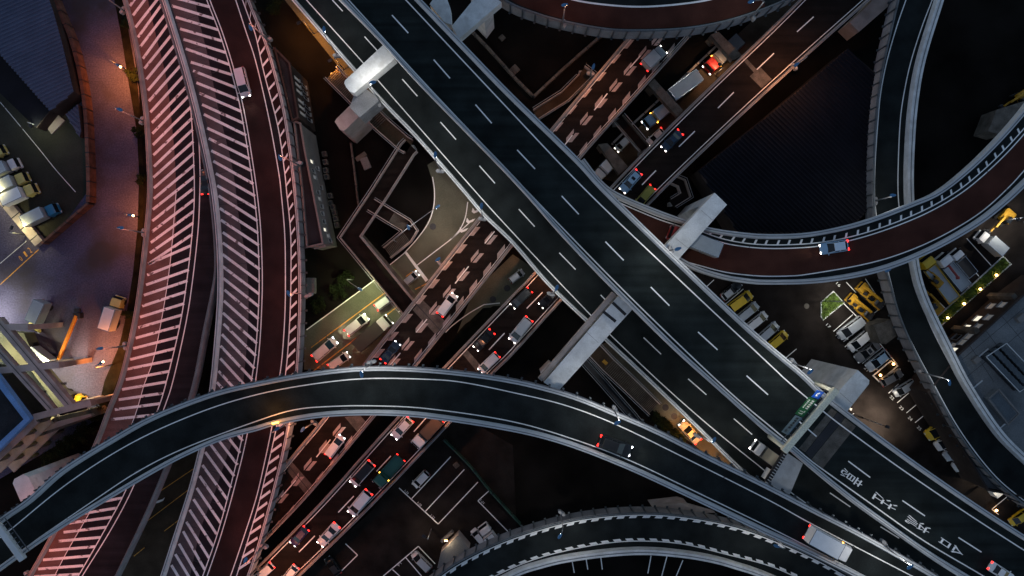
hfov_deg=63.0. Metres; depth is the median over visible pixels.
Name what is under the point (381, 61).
portal pier
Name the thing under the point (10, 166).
truck
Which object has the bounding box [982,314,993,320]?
window
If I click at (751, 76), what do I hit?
elevated road
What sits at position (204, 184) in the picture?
car
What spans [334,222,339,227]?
air unit
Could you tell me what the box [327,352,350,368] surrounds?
van
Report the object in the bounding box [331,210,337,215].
air unit
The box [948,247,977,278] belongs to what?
truck
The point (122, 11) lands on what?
street lamp
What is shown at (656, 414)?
shrub
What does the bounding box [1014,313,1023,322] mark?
roof vent
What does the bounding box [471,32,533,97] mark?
wall
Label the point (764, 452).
truck
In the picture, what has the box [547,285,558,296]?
street lamp
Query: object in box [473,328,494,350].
car
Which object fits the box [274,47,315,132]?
building
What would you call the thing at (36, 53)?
building
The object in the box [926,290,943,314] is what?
excavator
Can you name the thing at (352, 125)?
square pier
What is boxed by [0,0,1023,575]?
ground
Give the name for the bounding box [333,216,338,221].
air unit
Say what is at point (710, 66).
truck
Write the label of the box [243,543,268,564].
street lamp
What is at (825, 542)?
truck
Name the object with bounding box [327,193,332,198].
air unit
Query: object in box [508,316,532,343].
van
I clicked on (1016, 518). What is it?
van
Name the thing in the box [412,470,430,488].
car
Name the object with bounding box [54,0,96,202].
yard fence
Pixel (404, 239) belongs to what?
stair
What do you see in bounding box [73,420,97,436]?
tree
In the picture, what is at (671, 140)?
car
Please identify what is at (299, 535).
car
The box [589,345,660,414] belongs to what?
stair
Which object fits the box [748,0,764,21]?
street lamp
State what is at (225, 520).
elevated road
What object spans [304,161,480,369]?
street
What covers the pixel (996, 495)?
lit wall
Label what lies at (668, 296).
elevated road
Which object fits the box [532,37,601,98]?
wall
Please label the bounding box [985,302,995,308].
window
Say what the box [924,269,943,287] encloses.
excavator
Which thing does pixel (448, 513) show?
parking line
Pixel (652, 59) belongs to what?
truck
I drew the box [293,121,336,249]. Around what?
building
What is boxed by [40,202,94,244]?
yard fence
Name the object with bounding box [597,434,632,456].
car
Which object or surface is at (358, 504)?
van
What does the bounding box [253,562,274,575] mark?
van
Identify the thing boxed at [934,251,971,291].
truck
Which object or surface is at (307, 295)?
street lamp
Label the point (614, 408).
street lamp
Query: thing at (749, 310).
van
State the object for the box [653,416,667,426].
shrub
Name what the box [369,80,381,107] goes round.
street lamp
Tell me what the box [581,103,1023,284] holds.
elevated road
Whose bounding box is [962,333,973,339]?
window
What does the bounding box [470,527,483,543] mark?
car
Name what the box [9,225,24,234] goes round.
floodlight pole
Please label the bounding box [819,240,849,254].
car
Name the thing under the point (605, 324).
portal pier
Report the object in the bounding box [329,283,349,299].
shrub
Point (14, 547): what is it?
sign gantry
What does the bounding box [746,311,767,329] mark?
van
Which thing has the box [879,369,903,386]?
car
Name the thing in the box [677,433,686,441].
shrub
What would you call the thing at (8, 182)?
truck
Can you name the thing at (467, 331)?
dark pit
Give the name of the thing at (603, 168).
truck
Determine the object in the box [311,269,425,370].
yellow line
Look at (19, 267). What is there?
yard line
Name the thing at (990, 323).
building
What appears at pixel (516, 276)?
car
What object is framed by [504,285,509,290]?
manhole cover
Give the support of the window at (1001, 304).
in the building at (990, 323)
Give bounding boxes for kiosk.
[437,530,469,567]
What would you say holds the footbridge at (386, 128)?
on the ground at (972, 70)
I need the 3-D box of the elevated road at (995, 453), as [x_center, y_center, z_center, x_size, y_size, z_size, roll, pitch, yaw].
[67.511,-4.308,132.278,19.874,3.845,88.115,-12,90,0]
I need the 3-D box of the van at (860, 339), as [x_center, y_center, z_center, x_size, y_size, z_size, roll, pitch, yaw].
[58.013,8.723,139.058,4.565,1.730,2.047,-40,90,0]
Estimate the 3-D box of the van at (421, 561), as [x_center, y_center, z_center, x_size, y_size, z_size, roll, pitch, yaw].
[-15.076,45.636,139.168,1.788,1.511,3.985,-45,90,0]
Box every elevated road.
[0,363,937,575]
[28,0,216,575]
[160,0,307,575]
[253,0,869,575]
[264,35,691,542]
[292,0,960,575]
[340,0,1023,575]
[430,505,851,575]
[499,0,794,40]
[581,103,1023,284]
[865,0,1023,508]
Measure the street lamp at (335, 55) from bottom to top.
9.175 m
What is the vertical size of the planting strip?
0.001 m
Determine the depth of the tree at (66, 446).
137.45 m
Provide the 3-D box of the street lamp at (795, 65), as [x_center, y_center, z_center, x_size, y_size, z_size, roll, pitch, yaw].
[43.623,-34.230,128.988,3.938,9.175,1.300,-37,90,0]
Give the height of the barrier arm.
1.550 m
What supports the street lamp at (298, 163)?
on the elevated road at (225, 520)
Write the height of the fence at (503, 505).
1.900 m
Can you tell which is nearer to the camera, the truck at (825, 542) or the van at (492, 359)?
the truck at (825, 542)
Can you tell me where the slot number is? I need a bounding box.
[829,282,920,429]
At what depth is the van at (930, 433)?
138.78 m
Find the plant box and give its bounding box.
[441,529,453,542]
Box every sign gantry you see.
[0,518,28,561]
[768,380,838,453]
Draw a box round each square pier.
[335,106,373,142]
[838,0,889,39]
[862,318,896,343]
[973,101,1023,139]
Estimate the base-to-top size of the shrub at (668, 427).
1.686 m
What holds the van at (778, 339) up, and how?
on the depot surface
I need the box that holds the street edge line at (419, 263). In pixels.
[306,177,499,331]
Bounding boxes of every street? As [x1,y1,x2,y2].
[285,0,395,118]
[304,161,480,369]
[457,255,533,332]
[594,0,797,181]
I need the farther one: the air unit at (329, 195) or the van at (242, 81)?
the air unit at (329, 195)
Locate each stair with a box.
[366,197,418,258]
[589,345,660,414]
[667,175,693,207]
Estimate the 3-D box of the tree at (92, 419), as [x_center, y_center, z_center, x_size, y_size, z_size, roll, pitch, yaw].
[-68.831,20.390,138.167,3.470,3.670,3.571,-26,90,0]
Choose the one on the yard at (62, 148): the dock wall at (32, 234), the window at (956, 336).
the dock wall at (32, 234)
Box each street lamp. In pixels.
[95,361,112,367]
[96,342,127,349]
[109,0,125,14]
[114,107,143,124]
[117,226,143,236]
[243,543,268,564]
[249,23,272,42]
[271,423,287,432]
[278,154,302,165]
[286,290,313,297]
[300,419,317,431]
[322,26,340,57]
[346,279,362,290]
[360,359,376,377]
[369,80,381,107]
[392,204,439,241]
[434,151,444,172]
[435,257,441,265]
[478,203,486,220]
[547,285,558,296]
[558,509,564,538]
[561,3,567,28]
[586,63,594,76]
[612,405,620,424]
[667,245,681,252]
[692,432,715,442]
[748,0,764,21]
[772,539,785,548]
[789,358,813,374]
[791,56,807,70]
[875,194,895,204]
[879,538,913,569]
[916,369,950,385]
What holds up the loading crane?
on the truck at (943, 260)
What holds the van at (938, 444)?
on the depot surface
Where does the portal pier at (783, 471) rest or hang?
on the ground at (972, 70)
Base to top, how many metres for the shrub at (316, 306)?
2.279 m
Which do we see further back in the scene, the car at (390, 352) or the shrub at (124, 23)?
the shrub at (124, 23)
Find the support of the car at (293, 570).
on the elevated road at (751, 76)
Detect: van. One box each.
[233,66,251,97]
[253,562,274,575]
[311,337,337,361]
[324,434,344,458]
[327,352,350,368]
[344,313,368,336]
[347,489,372,516]
[349,459,375,486]
[374,295,391,310]
[411,550,432,572]
[436,292,457,316]
[478,352,500,372]
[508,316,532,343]
[510,287,532,308]
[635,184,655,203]
[727,290,753,311]
[737,301,759,320]
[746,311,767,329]
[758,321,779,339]
[767,330,788,347]
[836,315,866,339]
[847,330,869,351]
[892,379,913,396]
[923,426,939,440]
[933,439,945,450]
[942,450,953,461]
[951,462,958,471]
[1008,508,1023,525]
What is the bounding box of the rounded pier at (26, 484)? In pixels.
[13,453,79,500]
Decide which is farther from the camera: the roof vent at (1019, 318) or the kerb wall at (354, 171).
the kerb wall at (354, 171)
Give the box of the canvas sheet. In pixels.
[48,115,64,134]
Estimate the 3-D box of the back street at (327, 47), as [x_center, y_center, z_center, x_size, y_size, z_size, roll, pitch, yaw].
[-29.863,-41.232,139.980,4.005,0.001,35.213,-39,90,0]
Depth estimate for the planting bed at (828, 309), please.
139.73 m
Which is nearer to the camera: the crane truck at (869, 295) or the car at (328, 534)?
the car at (328, 534)
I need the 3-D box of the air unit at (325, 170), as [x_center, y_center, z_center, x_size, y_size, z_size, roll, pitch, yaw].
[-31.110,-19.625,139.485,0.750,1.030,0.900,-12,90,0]
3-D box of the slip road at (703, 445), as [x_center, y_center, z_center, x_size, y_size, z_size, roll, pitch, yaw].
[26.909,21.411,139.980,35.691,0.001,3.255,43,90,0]
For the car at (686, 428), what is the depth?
139.06 m
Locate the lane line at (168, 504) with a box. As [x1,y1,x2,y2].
[134,469,192,555]
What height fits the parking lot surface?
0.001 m
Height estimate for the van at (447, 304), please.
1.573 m
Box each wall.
[0,202,43,246]
[350,143,359,206]
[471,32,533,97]
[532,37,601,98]
[611,46,715,144]
[988,491,1002,497]
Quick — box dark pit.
[458,306,500,346]
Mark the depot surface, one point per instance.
(810, 332)
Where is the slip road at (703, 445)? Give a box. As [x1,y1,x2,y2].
[601,343,735,467]
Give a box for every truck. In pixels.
[0,143,9,157]
[0,156,23,177]
[0,170,31,193]
[0,181,40,206]
[19,201,62,226]
[24,299,52,332]
[30,342,56,361]
[65,388,87,400]
[97,295,126,331]
[351,314,392,351]
[370,454,404,489]
[410,419,443,449]
[476,521,497,540]
[595,159,612,179]
[640,44,668,71]
[641,104,669,129]
[666,69,703,101]
[666,223,723,257]
[702,33,744,74]
[749,439,778,466]
[802,524,854,564]
[844,293,874,321]
[854,282,884,310]
[919,253,960,304]
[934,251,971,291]
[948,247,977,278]
[973,229,1009,256]
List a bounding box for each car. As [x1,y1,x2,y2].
[199,170,210,194]
[283,564,299,575]
[290,525,309,546]
[317,522,340,546]
[324,555,341,575]
[380,340,400,363]
[391,417,413,439]
[404,271,418,284]
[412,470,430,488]
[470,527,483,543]
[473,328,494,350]
[508,269,524,283]
[538,290,557,308]
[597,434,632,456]
[614,137,629,151]
[619,169,642,193]
[646,127,663,145]
[661,129,683,151]
[678,420,701,444]
[720,282,741,294]
[720,284,739,300]
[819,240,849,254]
[853,342,881,362]
[864,349,891,371]
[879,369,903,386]
[986,561,1013,575]
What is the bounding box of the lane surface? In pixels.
[122,451,197,575]
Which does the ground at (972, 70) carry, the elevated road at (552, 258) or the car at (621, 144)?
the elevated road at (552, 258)
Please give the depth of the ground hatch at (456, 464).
139.70 m
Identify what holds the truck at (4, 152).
on the yard at (62, 148)
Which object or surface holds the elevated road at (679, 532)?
on the ground at (972, 70)
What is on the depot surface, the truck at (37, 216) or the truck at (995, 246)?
the truck at (995, 246)
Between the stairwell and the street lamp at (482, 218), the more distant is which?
the stairwell
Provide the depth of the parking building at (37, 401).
129.85 m
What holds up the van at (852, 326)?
on the depot surface
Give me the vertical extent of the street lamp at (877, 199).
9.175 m
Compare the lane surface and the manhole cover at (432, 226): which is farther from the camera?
the lane surface
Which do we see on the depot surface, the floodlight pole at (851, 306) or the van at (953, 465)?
the van at (953, 465)
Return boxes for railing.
[362,235,415,298]
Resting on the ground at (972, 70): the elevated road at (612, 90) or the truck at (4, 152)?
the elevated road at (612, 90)
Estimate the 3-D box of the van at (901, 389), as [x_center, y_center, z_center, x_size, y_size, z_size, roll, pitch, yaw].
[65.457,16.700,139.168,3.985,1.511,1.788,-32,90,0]
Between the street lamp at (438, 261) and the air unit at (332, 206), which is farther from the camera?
the air unit at (332, 206)
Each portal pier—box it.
[344,46,396,123]
[430,0,501,40]
[538,292,631,388]
[664,193,726,258]
[761,451,802,493]
[802,359,868,410]
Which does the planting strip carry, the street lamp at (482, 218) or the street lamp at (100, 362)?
the street lamp at (100, 362)
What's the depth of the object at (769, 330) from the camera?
138.42 m
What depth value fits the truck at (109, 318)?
137.19 m
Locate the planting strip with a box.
[99,0,143,405]
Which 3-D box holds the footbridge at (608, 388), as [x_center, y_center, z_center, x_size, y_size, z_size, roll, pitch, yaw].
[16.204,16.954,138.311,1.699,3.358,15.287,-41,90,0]
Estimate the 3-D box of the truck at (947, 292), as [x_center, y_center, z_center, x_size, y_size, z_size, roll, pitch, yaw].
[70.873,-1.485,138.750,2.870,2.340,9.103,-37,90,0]
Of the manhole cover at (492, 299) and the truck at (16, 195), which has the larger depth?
the manhole cover at (492, 299)
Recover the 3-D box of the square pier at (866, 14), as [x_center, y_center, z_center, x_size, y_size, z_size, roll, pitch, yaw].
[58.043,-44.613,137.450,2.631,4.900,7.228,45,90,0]
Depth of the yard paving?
139.99 m
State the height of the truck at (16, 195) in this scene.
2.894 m
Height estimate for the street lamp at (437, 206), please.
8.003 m
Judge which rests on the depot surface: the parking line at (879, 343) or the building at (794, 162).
the parking line at (879, 343)
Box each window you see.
[950,333,961,339]
[956,338,967,344]
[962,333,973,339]
[971,315,982,321]
[973,322,983,328]
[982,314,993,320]
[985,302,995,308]
[996,301,1007,307]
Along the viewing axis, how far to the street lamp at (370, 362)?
113.62 m
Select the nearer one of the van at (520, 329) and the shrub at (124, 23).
the van at (520, 329)
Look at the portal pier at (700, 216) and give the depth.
117.40 m
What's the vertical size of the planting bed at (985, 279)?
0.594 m
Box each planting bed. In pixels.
[820,291,843,319]
[872,360,897,381]
[937,256,1011,324]
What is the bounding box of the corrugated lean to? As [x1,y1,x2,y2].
[306,278,315,293]
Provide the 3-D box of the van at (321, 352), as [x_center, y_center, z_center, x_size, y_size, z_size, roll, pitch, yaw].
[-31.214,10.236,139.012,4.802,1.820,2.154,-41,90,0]
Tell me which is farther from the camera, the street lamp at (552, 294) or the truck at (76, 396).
the truck at (76, 396)
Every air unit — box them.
[321,151,327,157]
[322,159,328,165]
[323,167,328,173]
[323,174,329,179]
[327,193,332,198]
[330,204,335,209]
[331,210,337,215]
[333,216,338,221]
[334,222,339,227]
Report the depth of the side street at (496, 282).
139.98 m
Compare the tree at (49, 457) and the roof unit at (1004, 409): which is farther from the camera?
the tree at (49, 457)
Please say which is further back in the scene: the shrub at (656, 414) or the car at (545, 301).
the shrub at (656, 414)
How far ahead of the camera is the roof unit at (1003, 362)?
131.30 m
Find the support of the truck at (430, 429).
on the elevated road at (751, 76)
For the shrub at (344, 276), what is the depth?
138.74 m
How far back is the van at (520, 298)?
132.11 m
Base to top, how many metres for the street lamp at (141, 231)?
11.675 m
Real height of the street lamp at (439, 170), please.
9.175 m
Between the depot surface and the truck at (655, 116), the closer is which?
the truck at (655, 116)
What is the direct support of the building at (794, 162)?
on the ground at (972, 70)
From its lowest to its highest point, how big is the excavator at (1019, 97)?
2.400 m
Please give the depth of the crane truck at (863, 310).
138.49 m
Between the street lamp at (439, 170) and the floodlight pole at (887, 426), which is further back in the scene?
the floodlight pole at (887, 426)
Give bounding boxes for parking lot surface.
[301,422,516,575]
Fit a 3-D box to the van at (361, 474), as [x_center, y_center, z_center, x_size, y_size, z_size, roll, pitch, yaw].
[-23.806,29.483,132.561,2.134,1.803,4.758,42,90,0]
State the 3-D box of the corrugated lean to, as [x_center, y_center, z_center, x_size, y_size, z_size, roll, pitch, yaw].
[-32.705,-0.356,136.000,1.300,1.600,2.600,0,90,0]
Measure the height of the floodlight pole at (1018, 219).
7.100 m
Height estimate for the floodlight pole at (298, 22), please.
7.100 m
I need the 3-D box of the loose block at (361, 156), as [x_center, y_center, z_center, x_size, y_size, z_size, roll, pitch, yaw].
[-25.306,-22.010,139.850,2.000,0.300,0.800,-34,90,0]
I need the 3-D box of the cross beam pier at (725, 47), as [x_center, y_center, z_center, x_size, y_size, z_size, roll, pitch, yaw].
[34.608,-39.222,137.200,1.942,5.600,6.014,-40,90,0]
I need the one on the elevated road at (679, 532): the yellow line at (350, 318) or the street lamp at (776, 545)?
the street lamp at (776, 545)
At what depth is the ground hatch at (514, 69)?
139.70 m
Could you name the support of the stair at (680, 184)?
on the ground at (972, 70)
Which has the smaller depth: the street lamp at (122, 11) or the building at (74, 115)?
the street lamp at (122, 11)
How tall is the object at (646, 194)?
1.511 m
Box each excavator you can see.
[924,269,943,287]
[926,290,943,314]
[984,208,1015,233]
[998,90,1023,108]
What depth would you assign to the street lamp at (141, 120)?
125.64 m
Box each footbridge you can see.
[325,65,412,153]
[337,138,417,314]
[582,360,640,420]
[612,113,650,155]
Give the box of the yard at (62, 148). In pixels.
[0,94,85,238]
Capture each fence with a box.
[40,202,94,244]
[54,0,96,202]
[443,438,520,524]
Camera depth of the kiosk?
137.00 m
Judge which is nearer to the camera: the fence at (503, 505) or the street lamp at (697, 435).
the street lamp at (697, 435)
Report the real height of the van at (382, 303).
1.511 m
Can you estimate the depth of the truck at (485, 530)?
138.05 m
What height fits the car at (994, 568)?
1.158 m
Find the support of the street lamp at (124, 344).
on the elevated road at (166, 348)
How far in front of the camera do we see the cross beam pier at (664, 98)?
134.40 m
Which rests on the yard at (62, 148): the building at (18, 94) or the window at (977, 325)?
the building at (18, 94)
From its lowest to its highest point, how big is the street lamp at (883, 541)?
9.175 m
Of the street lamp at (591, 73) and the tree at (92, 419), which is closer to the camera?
the street lamp at (591, 73)
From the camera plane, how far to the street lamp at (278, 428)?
116.97 m
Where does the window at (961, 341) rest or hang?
in the building at (990, 323)
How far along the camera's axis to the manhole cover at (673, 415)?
139.94 m
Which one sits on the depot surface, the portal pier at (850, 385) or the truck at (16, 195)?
the portal pier at (850, 385)
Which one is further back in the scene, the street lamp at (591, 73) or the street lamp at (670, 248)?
the street lamp at (591, 73)
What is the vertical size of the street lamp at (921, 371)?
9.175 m
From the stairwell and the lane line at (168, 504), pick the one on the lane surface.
the lane line at (168, 504)
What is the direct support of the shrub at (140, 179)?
on the planting strip
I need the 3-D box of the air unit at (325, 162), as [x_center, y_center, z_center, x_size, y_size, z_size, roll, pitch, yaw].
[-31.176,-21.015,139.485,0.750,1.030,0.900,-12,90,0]
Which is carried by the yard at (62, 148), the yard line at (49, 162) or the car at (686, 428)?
the yard line at (49, 162)
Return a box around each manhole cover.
[430,223,435,229]
[490,296,495,302]
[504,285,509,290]
[662,404,668,410]
[671,413,676,418]
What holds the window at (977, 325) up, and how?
in the building at (990, 323)
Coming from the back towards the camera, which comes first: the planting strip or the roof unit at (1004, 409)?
the planting strip
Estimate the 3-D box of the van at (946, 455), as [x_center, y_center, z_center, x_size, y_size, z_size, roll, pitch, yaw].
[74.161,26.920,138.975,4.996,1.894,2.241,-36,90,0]
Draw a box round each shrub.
[120,17,129,28]
[120,310,133,318]
[122,67,138,81]
[130,126,144,138]
[135,173,146,186]
[310,296,325,313]
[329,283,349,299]
[334,269,356,288]
[650,410,660,424]
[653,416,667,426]
[660,420,672,432]
[669,428,681,437]
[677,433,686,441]
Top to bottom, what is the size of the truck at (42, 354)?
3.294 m
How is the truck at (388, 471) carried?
on the elevated road at (751, 76)
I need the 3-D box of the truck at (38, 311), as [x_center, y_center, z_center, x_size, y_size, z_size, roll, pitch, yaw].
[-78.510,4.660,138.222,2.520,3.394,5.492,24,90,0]
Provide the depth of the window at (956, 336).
137.56 m
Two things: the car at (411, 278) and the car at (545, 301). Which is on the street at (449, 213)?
the car at (411, 278)
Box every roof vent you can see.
[971,348,988,363]
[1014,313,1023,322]
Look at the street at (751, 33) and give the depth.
139.98 m
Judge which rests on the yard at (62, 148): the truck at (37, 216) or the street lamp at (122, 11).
the truck at (37, 216)
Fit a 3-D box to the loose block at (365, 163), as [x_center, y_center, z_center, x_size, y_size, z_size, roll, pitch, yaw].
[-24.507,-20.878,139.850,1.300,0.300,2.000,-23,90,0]
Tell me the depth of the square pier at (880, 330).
134.50 m
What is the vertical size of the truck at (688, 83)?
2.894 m
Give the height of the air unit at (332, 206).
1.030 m
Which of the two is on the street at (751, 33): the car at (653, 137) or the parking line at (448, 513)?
the car at (653, 137)
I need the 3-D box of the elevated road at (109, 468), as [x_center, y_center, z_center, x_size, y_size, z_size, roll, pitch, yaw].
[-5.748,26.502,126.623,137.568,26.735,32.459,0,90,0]
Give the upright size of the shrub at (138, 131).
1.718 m
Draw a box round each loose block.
[355,151,366,161]
[360,156,370,169]
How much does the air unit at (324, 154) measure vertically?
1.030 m
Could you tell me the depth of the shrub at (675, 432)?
138.79 m
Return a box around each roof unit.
[981,343,1023,391]
[983,389,1019,424]
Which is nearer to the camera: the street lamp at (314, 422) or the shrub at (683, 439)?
the street lamp at (314, 422)
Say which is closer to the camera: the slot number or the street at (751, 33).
the slot number
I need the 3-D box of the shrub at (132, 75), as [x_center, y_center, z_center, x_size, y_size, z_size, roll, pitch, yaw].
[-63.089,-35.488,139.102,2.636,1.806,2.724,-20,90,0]
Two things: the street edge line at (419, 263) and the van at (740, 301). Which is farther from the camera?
the street edge line at (419, 263)
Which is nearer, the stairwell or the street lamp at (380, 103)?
the street lamp at (380, 103)
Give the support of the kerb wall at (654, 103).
on the ground at (972, 70)
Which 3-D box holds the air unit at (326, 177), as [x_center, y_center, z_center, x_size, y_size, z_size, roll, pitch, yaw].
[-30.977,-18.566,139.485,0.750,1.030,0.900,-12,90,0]
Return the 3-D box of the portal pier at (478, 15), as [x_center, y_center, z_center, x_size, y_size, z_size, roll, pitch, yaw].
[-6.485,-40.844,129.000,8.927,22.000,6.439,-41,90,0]
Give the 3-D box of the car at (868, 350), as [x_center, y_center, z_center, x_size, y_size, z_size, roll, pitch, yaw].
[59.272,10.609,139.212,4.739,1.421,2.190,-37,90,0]
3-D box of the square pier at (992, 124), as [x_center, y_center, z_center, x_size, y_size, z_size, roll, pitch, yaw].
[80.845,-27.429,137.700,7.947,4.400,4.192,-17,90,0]
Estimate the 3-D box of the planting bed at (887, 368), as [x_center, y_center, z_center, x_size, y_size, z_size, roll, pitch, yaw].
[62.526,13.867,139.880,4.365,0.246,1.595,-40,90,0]
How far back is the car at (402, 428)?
132.44 m
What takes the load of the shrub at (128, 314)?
on the planting strip
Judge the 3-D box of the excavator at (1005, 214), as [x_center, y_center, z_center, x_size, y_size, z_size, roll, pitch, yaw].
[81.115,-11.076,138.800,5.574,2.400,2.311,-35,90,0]
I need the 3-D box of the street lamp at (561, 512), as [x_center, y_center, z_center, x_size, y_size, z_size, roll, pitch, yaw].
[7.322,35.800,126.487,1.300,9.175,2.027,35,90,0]
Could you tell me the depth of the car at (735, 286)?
139.16 m
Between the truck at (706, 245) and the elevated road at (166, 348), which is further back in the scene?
the elevated road at (166, 348)
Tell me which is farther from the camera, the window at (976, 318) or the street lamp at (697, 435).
the window at (976, 318)
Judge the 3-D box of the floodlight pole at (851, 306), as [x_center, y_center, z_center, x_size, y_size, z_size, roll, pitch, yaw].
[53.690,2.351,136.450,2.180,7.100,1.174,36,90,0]
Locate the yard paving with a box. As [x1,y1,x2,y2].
[0,0,138,478]
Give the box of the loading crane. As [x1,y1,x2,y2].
[946,264,959,278]
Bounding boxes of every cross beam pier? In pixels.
[596,143,627,174]
[644,79,682,117]
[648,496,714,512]
[705,32,741,62]
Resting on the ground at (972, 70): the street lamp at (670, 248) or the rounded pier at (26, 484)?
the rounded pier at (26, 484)
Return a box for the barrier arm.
[56,308,83,359]
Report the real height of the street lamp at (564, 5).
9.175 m
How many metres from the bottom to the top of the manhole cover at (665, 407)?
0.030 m
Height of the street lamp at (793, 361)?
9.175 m
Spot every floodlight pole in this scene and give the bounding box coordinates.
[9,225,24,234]
[296,20,313,33]
[826,299,853,308]
[863,418,889,428]
[998,217,1023,222]
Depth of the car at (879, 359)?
138.86 m
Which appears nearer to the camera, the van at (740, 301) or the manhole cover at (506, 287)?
the van at (740, 301)
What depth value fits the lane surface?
139.98 m
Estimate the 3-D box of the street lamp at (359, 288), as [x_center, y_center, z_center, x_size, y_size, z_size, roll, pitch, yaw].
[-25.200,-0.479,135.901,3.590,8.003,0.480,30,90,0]
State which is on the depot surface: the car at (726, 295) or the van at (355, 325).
the car at (726, 295)
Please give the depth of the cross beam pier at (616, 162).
135.00 m
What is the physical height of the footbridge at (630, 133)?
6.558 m
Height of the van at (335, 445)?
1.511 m
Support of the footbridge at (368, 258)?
on the ground at (972, 70)
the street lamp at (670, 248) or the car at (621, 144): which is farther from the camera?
the car at (621, 144)
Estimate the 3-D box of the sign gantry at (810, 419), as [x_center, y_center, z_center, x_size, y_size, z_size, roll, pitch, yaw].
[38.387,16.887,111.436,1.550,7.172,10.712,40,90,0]
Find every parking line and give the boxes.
[342,456,682,575]
[707,239,1005,514]
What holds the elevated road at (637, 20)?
on the ground at (972, 70)
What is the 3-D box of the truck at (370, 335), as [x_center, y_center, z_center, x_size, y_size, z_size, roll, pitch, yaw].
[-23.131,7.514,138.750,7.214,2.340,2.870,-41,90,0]
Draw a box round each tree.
[39,449,58,467]
[49,439,75,457]
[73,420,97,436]
[86,404,105,424]
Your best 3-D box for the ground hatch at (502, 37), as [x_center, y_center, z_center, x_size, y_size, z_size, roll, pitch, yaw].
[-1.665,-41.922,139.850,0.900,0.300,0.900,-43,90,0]
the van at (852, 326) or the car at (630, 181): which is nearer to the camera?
the car at (630, 181)
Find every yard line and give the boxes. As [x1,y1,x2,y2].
[0,102,74,263]
[0,250,37,284]
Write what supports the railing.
attached to the footbridge at (368, 258)
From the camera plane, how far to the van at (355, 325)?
138.33 m
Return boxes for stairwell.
[532,64,597,119]
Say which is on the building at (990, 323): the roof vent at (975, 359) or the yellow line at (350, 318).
the roof vent at (975, 359)
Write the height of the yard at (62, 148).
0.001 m
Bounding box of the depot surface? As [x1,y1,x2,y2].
[695,189,1023,533]
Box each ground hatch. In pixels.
[453,461,459,468]
[499,34,505,40]
[510,64,519,74]
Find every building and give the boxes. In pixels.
[0,0,81,115]
[0,55,57,130]
[0,317,112,472]
[66,104,84,138]
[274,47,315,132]
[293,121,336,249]
[689,49,874,233]
[909,275,1023,497]
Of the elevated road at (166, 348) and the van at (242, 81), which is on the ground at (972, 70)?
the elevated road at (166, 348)
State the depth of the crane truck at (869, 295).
138.49 m

